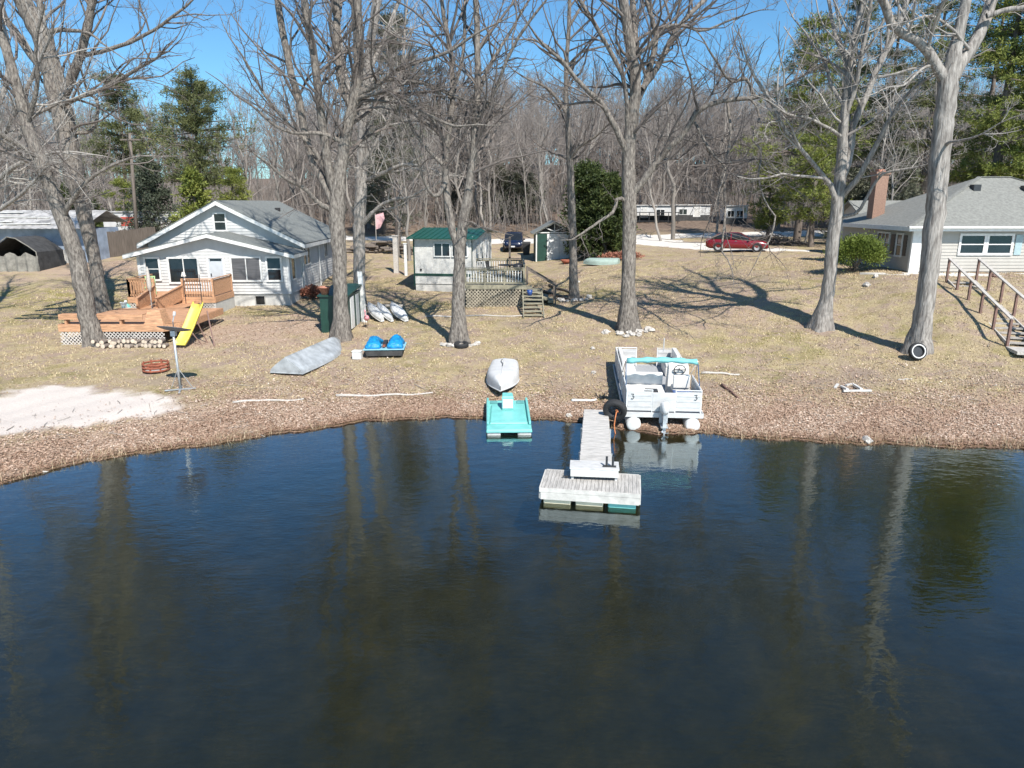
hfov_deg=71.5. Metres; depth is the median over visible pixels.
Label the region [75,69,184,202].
pine tree
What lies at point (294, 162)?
woodland tree
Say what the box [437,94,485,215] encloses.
woodland tree
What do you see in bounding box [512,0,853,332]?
bare tree
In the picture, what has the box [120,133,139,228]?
utility pole
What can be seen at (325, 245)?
window
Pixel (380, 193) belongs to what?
pine tree
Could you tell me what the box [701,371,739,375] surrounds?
plank
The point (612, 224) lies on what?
cedar tree
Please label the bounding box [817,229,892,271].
juniper shrub
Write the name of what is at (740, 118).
woodland tree
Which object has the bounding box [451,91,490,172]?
woodland tree
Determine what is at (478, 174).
woodland tree
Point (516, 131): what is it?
woodland tree
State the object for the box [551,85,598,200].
woodland tree
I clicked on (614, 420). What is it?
dock rope
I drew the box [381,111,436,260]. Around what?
woodland tree
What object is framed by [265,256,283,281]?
window
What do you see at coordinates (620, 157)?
woodland tree
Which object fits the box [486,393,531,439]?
pedal boat
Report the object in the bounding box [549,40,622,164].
woodland tree
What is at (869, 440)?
field stone
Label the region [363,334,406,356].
blue pedal boat
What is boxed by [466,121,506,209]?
woodland tree
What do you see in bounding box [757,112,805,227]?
woodland tree
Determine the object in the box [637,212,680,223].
porch awning
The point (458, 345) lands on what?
planter tyre
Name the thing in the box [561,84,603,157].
woodland tree
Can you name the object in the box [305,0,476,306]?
bare tree
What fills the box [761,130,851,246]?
pine tree
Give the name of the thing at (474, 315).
border timber
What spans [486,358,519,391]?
white rowboat
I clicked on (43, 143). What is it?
woodland tree
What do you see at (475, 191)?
woodland tree
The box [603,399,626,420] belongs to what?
bumper tyre
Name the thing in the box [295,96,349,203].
woodland tree
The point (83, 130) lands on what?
woodland tree
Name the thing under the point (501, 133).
woodland tree
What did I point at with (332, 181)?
bare tree
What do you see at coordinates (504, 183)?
cedar tree
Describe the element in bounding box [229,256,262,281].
window
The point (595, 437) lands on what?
gangway
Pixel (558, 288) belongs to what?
log
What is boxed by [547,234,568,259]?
wall
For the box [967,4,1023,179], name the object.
pine tree
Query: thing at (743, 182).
woodland tree
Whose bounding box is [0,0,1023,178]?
sky
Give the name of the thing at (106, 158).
woodland tree
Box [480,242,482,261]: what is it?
window
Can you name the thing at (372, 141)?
woodland tree
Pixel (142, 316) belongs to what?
wooden deck
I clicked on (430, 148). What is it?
woodland tree
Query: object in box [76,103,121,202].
woodland tree
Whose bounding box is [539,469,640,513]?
floating platform
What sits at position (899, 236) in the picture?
window
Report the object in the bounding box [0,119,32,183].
woodland tree
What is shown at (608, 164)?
woodland tree
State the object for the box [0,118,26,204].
woodland tree
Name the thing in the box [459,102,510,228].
woodland tree
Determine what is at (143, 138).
woodland tree
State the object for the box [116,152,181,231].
spruce tree
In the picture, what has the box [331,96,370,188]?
woodland tree
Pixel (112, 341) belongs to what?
firewood log
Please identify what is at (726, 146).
woodland tree
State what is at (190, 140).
woodland tree
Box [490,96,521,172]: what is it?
woodland tree
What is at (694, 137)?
woodland tree
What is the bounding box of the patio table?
[498,264,513,276]
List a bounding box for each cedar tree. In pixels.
[434,175,485,220]
[470,157,522,221]
[487,152,555,222]
[558,158,611,258]
[577,169,622,257]
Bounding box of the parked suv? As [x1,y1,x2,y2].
[503,232,524,251]
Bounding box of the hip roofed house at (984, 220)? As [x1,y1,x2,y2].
[842,169,1023,272]
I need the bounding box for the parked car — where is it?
[706,232,768,251]
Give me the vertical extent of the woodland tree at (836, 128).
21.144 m
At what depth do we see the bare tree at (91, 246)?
33.46 m
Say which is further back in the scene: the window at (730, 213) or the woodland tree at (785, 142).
the woodland tree at (785, 142)
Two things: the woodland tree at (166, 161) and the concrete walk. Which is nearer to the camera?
the concrete walk
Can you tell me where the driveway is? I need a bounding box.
[636,237,809,251]
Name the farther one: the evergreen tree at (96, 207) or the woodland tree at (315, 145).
the woodland tree at (315, 145)
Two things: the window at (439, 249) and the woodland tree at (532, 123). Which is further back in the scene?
the woodland tree at (532, 123)
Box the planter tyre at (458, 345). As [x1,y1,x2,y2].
[454,341,468,348]
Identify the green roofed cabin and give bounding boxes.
[406,227,496,291]
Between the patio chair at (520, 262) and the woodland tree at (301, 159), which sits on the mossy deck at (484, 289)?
the patio chair at (520, 262)
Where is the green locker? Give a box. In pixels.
[317,283,361,332]
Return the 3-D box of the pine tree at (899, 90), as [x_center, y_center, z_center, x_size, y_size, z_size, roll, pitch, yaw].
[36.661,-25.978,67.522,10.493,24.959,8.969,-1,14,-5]
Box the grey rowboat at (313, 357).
[270,337,341,374]
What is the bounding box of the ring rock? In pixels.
[601,329,609,333]
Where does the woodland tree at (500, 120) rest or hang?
on the ground at (440, 592)
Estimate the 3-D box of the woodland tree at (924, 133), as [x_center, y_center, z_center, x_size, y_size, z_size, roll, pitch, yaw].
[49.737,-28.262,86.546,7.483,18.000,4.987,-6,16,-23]
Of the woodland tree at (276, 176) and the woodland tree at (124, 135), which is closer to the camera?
the woodland tree at (276, 176)
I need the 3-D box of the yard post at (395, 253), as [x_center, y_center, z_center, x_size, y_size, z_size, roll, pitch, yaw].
[-8.386,-9.165,51.327,0.442,3.060,0.442,0,14,0]
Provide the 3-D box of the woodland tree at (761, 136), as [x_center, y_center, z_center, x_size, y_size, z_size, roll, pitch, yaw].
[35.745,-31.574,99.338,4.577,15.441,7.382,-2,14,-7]
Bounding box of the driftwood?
[834,383,871,391]
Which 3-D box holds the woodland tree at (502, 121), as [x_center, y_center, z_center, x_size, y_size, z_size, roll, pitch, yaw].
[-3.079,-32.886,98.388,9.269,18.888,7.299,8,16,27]
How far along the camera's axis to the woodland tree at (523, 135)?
97.36 m
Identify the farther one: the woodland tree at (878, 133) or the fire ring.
the woodland tree at (878, 133)
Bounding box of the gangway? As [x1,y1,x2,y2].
[578,409,611,460]
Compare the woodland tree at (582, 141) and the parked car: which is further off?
the woodland tree at (582, 141)
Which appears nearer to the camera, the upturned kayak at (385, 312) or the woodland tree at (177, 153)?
the upturned kayak at (385, 312)
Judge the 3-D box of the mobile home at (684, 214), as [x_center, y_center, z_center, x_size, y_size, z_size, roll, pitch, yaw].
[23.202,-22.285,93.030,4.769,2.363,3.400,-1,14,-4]
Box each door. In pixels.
[206,256,225,290]
[485,239,488,266]
[640,206,647,217]
[693,205,700,216]
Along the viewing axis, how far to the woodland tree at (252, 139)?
92.61 m
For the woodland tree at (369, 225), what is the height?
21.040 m
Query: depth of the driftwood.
24.98 m
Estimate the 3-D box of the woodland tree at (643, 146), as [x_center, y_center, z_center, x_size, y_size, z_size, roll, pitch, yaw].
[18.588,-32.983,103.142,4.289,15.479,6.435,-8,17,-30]
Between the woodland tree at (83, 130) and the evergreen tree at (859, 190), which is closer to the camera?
the evergreen tree at (859, 190)
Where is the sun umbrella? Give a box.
[146,267,152,308]
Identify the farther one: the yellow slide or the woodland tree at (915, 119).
the woodland tree at (915, 119)
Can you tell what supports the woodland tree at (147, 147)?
on the ground at (440, 592)
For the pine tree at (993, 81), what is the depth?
69.31 m
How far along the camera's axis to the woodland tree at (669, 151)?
105.25 m
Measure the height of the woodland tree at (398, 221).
13.500 m
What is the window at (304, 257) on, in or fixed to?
in the white house at (261, 252)
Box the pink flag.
[375,213,384,240]
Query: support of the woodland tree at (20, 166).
on the ground at (440, 592)
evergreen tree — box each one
[59,172,109,226]
[818,168,869,241]
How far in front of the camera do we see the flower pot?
33.01 m
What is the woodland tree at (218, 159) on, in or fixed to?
on the ground at (440, 592)
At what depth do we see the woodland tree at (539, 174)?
74.11 m
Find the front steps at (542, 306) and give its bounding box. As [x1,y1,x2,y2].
[522,288,544,318]
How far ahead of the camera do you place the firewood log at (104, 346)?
30.44 m
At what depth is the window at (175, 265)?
39.96 m
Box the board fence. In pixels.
[107,227,155,257]
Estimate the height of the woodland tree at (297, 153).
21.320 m
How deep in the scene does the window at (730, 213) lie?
87.41 m
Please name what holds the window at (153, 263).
in the white house at (261, 252)
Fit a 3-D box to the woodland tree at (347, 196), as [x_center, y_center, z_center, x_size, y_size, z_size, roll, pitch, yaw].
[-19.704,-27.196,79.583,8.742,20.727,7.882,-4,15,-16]
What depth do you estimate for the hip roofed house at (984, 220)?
38.24 m
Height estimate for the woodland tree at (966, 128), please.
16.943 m
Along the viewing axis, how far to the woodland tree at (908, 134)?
84.64 m
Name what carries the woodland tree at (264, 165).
on the ground at (440, 592)
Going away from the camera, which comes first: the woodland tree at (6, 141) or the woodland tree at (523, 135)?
the woodland tree at (6, 141)
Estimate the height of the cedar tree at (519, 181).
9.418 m
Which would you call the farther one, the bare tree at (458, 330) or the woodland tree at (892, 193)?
the woodland tree at (892, 193)
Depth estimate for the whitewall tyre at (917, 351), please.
27.52 m
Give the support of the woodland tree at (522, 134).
on the ground at (440, 592)
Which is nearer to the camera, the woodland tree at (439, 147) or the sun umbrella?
the sun umbrella
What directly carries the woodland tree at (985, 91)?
on the ground at (440, 592)
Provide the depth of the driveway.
64.83 m
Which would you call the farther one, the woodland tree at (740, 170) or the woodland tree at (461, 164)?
the woodland tree at (740, 170)
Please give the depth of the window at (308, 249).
44.41 m
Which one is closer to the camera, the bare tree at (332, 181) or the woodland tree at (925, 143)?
the bare tree at (332, 181)
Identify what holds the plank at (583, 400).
on the ground at (440, 592)
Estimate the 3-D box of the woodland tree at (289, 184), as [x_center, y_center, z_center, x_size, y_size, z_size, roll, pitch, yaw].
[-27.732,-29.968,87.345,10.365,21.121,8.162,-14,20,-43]
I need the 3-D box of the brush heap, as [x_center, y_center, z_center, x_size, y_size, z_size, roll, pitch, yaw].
[23.457,-12.997,63.308,13.757,2.197,5.349,0,14,0]
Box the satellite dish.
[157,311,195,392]
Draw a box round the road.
[346,230,826,243]
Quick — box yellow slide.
[175,302,214,346]
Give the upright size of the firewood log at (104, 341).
0.189 m
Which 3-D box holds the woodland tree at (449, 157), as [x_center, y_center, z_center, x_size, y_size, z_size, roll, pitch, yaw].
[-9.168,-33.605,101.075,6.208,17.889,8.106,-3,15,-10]
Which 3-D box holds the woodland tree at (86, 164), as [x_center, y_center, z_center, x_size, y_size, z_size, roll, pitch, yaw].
[-34.272,-17.283,56.318,6.898,14.055,5.432,5,15,21]
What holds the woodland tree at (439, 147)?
on the ground at (440, 592)
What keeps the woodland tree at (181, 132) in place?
on the ground at (440, 592)
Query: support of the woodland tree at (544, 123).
on the ground at (440, 592)
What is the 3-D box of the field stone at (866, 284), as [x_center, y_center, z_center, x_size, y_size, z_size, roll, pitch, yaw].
[17.787,-4.982,35.653,0.318,0.281,0.437,-1,14,-3]
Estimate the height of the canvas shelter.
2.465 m
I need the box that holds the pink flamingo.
[364,310,368,321]
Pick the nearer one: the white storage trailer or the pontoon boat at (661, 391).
the pontoon boat at (661, 391)
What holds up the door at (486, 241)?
in the green roofed cabin
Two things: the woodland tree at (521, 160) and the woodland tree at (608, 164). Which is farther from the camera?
the woodland tree at (608, 164)
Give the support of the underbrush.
on the ground at (440, 592)
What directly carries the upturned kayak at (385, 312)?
on the ground at (440, 592)
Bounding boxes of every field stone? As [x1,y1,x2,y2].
[861,435,872,443]
[863,282,870,286]
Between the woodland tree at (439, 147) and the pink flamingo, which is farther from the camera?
the woodland tree at (439, 147)
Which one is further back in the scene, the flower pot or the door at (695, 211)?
the door at (695, 211)
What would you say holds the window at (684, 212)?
in the mobile home at (684, 214)
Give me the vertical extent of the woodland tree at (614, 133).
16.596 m
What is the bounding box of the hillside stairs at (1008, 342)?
[945,258,1023,354]
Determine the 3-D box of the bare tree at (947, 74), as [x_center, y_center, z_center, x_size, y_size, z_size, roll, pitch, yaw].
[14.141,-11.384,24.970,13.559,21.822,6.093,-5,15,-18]
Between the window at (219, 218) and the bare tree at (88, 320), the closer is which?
the bare tree at (88, 320)
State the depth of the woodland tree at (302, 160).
106.05 m
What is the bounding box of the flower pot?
[319,286,329,294]
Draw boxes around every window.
[143,257,161,280]
[166,257,200,283]
[212,212,227,230]
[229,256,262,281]
[255,295,265,304]
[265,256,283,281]
[290,258,296,280]
[302,248,307,265]
[306,247,310,264]
[323,243,327,256]
[433,243,450,256]
[451,243,467,256]
[477,244,479,262]
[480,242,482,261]
[656,209,664,214]
[679,209,686,214]
[727,210,734,216]
[736,210,743,216]
[876,231,890,252]
[893,233,903,256]
[957,233,987,254]
[985,233,1014,254]
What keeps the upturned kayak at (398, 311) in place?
on the ground at (440, 592)
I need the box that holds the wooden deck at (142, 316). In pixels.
[58,274,234,344]
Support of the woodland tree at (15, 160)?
on the ground at (440, 592)
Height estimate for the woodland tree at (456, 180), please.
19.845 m
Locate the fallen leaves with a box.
[0,248,1023,484]
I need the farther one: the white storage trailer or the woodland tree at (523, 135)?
the woodland tree at (523, 135)
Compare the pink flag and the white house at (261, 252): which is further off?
the pink flag
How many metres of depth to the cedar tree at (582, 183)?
54.35 m
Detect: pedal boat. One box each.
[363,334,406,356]
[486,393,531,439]
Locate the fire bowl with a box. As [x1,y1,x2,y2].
[561,259,568,263]
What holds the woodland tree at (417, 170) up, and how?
on the ground at (440, 592)
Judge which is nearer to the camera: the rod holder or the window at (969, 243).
the rod holder
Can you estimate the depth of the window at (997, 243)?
37.69 m
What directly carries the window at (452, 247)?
in the green roofed cabin
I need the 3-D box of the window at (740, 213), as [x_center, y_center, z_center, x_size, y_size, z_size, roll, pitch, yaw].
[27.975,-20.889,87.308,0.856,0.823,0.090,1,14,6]
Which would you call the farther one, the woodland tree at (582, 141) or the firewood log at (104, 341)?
the woodland tree at (582, 141)
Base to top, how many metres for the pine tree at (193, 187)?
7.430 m
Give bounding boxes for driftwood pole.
[233,398,303,403]
[336,392,432,396]
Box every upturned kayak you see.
[367,302,383,321]
[377,302,393,321]
[390,301,407,321]
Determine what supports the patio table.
on the mossy deck at (484, 289)
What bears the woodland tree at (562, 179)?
on the ground at (440, 592)
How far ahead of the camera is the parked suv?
65.15 m
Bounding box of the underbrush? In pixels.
[0,151,964,231]
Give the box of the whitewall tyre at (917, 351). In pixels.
[908,343,926,359]
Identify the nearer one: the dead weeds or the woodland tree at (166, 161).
the dead weeds
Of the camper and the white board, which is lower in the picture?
the white board
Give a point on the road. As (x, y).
(667, 236)
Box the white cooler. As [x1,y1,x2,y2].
[351,350,362,359]
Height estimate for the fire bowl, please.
0.353 m
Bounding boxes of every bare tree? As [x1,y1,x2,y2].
[0,0,124,217]
[0,0,183,347]
[0,0,240,312]
[205,0,535,342]
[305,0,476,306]
[337,1,456,244]
[356,0,564,343]
[499,0,624,300]
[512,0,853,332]
[723,0,998,332]
[829,0,1023,357]
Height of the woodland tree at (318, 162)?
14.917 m
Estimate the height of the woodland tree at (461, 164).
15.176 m
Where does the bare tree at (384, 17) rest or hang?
on the ground at (440, 592)
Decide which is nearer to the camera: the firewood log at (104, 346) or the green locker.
the firewood log at (104, 346)
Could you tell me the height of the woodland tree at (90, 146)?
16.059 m
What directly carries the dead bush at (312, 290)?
on the ground at (440, 592)
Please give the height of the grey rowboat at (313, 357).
0.653 m
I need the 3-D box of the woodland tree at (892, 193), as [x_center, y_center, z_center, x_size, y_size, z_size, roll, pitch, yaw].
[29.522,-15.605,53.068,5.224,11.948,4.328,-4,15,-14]
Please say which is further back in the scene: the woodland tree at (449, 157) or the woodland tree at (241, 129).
the woodland tree at (449, 157)
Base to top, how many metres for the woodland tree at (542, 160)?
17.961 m
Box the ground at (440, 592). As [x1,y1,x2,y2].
[0,164,1023,767]
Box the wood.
[0,53,1023,210]
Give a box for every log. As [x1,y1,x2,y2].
[99,339,107,344]
[101,343,109,348]
[110,338,116,344]
[127,343,134,348]
[135,342,142,347]
[157,338,165,343]
[543,290,576,301]
[548,284,582,297]
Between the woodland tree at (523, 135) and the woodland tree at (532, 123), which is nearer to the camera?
the woodland tree at (532, 123)
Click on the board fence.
(121, 242)
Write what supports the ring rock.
on the ground at (440, 592)
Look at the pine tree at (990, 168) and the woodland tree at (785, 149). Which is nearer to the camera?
the pine tree at (990, 168)
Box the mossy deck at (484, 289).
[465,237,526,307]
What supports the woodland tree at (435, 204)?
on the ground at (440, 592)
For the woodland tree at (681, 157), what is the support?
on the ground at (440, 592)
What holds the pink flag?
on the ground at (440, 592)
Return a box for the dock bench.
[570,460,618,480]
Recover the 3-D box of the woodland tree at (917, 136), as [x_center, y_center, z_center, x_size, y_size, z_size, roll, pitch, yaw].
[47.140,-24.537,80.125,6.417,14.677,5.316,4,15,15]
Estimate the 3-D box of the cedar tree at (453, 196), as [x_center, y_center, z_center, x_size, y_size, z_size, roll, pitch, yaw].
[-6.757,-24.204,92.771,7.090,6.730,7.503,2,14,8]
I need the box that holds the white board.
[357,272,366,321]
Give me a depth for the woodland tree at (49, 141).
109.68 m
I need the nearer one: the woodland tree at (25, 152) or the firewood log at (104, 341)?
the firewood log at (104, 341)
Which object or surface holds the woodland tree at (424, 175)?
on the ground at (440, 592)
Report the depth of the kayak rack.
37.36 m
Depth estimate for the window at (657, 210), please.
90.34 m
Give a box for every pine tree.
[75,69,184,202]
[95,175,136,210]
[125,63,259,206]
[164,164,214,222]
[209,165,253,200]
[346,129,423,233]
[730,10,897,241]
[732,157,797,237]
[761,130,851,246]
[789,0,911,182]
[835,0,970,189]
[881,0,991,194]
[883,144,924,199]
[921,0,1023,183]
[925,0,1023,186]
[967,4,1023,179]
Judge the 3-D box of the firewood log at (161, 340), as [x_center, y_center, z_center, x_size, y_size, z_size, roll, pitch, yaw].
[-15.166,-1.871,30.771,0.206,0.203,0.408,-2,15,-7]
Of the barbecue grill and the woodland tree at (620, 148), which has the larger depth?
the woodland tree at (620, 148)
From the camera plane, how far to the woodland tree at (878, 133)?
82.01 m
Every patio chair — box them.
[120,302,131,307]
[485,261,497,267]
[511,261,523,278]
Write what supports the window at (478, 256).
in the green roofed cabin
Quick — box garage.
[826,200,902,237]
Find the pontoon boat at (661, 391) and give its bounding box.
[613,338,703,435]
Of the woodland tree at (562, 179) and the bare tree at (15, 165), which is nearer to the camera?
the bare tree at (15, 165)
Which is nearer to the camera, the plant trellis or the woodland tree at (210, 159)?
the plant trellis
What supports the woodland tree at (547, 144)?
on the ground at (440, 592)
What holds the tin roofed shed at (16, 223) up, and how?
on the ground at (440, 592)
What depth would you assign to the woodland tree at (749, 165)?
93.87 m
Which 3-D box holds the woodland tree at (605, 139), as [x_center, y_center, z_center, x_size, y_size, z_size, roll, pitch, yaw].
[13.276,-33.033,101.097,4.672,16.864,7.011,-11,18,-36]
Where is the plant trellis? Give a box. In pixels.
[182,275,201,302]
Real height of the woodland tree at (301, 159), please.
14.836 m
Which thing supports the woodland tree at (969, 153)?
on the ground at (440, 592)
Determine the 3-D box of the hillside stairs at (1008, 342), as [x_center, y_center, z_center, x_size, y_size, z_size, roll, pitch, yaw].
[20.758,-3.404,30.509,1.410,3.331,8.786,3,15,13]
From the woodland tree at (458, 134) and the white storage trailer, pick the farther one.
the woodland tree at (458, 134)
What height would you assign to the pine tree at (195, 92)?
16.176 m
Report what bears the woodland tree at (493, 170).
on the ground at (440, 592)
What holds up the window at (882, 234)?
in the hip roofed house at (984, 220)
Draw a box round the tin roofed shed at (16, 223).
[0,210,127,262]
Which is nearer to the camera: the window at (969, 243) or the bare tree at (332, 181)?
the bare tree at (332, 181)
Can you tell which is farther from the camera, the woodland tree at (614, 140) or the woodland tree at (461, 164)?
the woodland tree at (614, 140)
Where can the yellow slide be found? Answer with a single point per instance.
(190, 322)
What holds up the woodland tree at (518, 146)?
on the ground at (440, 592)
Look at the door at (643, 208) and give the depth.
90.34 m
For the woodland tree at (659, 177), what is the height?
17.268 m
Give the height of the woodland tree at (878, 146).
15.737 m
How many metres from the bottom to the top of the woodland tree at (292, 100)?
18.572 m
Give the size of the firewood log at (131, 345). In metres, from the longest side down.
0.408 x 0.188 x 0.186 m
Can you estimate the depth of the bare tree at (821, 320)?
29.20 m
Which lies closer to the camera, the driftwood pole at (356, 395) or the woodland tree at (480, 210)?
the driftwood pole at (356, 395)
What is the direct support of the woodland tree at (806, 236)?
on the ground at (440, 592)
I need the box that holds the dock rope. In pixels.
[614,409,617,434]
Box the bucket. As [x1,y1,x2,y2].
[527,288,532,295]
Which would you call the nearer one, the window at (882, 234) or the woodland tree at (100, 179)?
the window at (882, 234)
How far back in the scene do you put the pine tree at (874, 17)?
71.78 m
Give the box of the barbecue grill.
[513,263,522,279]
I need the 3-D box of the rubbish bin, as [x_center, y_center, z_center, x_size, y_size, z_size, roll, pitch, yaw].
[1.262,-12.033,62.979,0.760,1.100,0.760,0,14,0]
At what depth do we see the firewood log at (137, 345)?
30.53 m
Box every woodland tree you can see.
[0,69,55,209]
[0,93,18,208]
[0,96,28,209]
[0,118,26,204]
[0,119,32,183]
[1,105,39,208]
[2,111,16,209]
[7,83,50,209]
[12,101,55,190]
[18,87,56,207]
[22,71,115,224]
[28,95,53,165]
[43,116,57,175]
[45,125,61,186]
[70,70,95,185]
[74,87,126,210]
[76,95,129,210]
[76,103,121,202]
[82,107,138,206]
[101,97,143,200]
[115,121,160,181]
[127,81,169,206]
[128,66,176,161]
[139,94,182,202]
[157,127,186,200]
[161,114,208,198]
[163,92,208,199]
[174,112,210,203]
[192,126,221,196]
[199,105,234,194]
[211,72,287,200]
[220,74,271,199]
[221,70,266,197]
[226,79,281,200]
[241,131,272,198]
[244,76,295,195]
[248,51,320,211]
[253,85,316,202]
[256,44,333,217]
[277,98,317,209]
[279,113,315,208]
[281,106,311,211]
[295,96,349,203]
[299,130,336,214]
[300,44,370,216]
[300,86,335,218]
[300,118,339,203]
[325,106,352,189]
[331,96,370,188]
[350,91,397,217]
[352,54,398,227]
[355,97,432,256]
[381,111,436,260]
[382,53,434,220]
[388,73,457,226]
[402,64,452,220]
[404,116,438,208]
[409,114,437,223]
[417,106,459,223]
[422,103,451,183]
[428,62,499,204]
[432,94,461,190]
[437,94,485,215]
[441,79,467,174]
[441,105,488,199]
[447,60,509,226]
[447,70,508,160]
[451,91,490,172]
[453,101,500,224]
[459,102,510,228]
[466,81,517,221]
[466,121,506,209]
[466,126,486,190]
[475,77,522,212]
[476,95,514,223]
[481,85,514,155]
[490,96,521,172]
[492,83,518,164]
[499,99,531,185]
[502,101,530,153]
[503,72,564,222]
[503,89,546,230]
[506,112,532,180]
[507,111,532,155]
[509,61,573,219]
[510,99,547,209]
[513,87,562,221]
[516,104,566,224]
[523,106,556,175]
[523,122,554,176]
[546,125,567,216]
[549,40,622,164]
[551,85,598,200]
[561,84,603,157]
[572,111,594,163]
[591,93,621,171]
[596,103,624,170]
[596,121,618,172]
[603,109,644,179]
[606,131,639,176]
[608,103,624,174]
[619,84,684,240]
[635,104,652,204]
[636,83,686,204]
[636,87,690,204]
[643,65,704,239]
[654,105,682,203]
[670,112,698,203]
[673,94,705,198]
[689,93,738,233]
[700,55,762,215]
[711,82,757,201]
[716,71,766,196]
[719,82,754,197]
[723,111,749,204]
[731,129,751,203]
[735,110,771,216]
[739,75,774,201]
[753,104,778,195]
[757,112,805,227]
[762,84,796,208]
[765,109,812,205]
[772,105,802,222]
[788,76,837,242]
[802,60,876,227]
[835,43,922,183]
[848,99,904,182]
[849,75,918,184]
[868,92,925,199]
[869,88,928,157]
[889,52,973,194]
[891,85,931,159]
[893,103,922,199]
[904,101,952,191]
[912,79,934,175]
[950,106,994,183]
[955,89,986,164]
[975,80,996,108]
[981,80,1016,161]
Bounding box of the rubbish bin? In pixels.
[522,242,530,254]
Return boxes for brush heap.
[704,225,824,245]
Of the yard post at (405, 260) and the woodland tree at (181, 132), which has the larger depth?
the woodland tree at (181, 132)
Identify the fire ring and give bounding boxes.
[141,359,169,373]
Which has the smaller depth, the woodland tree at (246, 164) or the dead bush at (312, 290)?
the dead bush at (312, 290)
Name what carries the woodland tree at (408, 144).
on the ground at (440, 592)
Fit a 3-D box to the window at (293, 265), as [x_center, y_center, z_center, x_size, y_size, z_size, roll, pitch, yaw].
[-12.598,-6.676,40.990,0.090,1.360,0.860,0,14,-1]
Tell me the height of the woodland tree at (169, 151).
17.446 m
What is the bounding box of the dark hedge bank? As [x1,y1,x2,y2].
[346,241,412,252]
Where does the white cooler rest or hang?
on the ground at (440, 592)
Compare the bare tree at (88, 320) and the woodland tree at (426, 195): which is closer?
the bare tree at (88, 320)
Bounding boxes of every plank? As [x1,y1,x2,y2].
[571,399,596,401]
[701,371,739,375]
[721,383,739,397]
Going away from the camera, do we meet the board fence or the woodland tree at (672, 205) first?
the board fence
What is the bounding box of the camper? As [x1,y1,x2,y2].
[720,205,748,224]
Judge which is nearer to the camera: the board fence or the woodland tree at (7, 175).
the board fence
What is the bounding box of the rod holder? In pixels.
[603,456,615,466]
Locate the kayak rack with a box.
[365,304,402,307]
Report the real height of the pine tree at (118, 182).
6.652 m
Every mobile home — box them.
[636,205,670,221]
[668,204,711,220]
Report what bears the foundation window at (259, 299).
in the white house at (261, 252)
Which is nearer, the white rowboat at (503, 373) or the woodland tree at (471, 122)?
the white rowboat at (503, 373)
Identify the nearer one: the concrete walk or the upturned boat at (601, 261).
the concrete walk
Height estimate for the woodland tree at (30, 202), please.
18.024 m
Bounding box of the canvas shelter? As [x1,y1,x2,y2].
[0,235,65,271]
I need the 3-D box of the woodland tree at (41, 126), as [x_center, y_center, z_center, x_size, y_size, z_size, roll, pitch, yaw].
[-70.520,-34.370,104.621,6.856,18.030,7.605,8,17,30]
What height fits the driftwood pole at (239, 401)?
0.192 m
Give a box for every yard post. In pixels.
[391,235,398,272]
[403,243,407,275]
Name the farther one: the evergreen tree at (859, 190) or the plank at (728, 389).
the evergreen tree at (859, 190)
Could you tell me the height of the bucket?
0.416 m
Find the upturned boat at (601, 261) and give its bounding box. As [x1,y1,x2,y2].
[583,258,619,264]
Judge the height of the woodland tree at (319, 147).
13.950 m
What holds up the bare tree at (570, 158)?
on the ground at (440, 592)
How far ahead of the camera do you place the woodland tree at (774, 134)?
90.36 m
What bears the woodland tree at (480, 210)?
on the ground at (440, 592)
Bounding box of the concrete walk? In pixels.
[859,273,1023,275]
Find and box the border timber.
[425,315,522,316]
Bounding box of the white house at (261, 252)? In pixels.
[122,200,346,305]
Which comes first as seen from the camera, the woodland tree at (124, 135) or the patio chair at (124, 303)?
the patio chair at (124, 303)
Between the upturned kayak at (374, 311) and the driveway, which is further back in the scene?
the driveway
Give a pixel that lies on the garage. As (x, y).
(850, 208)
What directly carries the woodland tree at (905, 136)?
on the ground at (440, 592)
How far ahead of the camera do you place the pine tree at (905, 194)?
57.04 m
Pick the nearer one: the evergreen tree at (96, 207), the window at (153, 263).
the window at (153, 263)
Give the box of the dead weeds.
[0,402,1023,482]
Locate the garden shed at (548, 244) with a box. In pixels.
[530,220,568,261]
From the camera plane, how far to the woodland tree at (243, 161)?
67.91 m
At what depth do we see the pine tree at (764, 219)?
71.28 m
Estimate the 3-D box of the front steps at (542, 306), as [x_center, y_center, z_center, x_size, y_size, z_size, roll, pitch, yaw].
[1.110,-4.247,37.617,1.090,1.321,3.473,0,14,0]
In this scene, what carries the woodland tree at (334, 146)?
on the ground at (440, 592)
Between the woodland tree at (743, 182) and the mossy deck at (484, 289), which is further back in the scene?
the woodland tree at (743, 182)
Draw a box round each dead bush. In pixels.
[300,284,321,298]
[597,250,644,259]
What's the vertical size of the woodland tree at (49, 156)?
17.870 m
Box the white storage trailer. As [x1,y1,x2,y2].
[103,211,185,231]
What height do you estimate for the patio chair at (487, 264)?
0.980 m
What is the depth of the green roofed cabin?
44.60 m
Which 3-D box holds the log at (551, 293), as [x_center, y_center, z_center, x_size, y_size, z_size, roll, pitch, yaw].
[2.772,-5.151,41.598,0.180,0.221,4.358,-6,15,-21]
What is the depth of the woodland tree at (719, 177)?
77.09 m

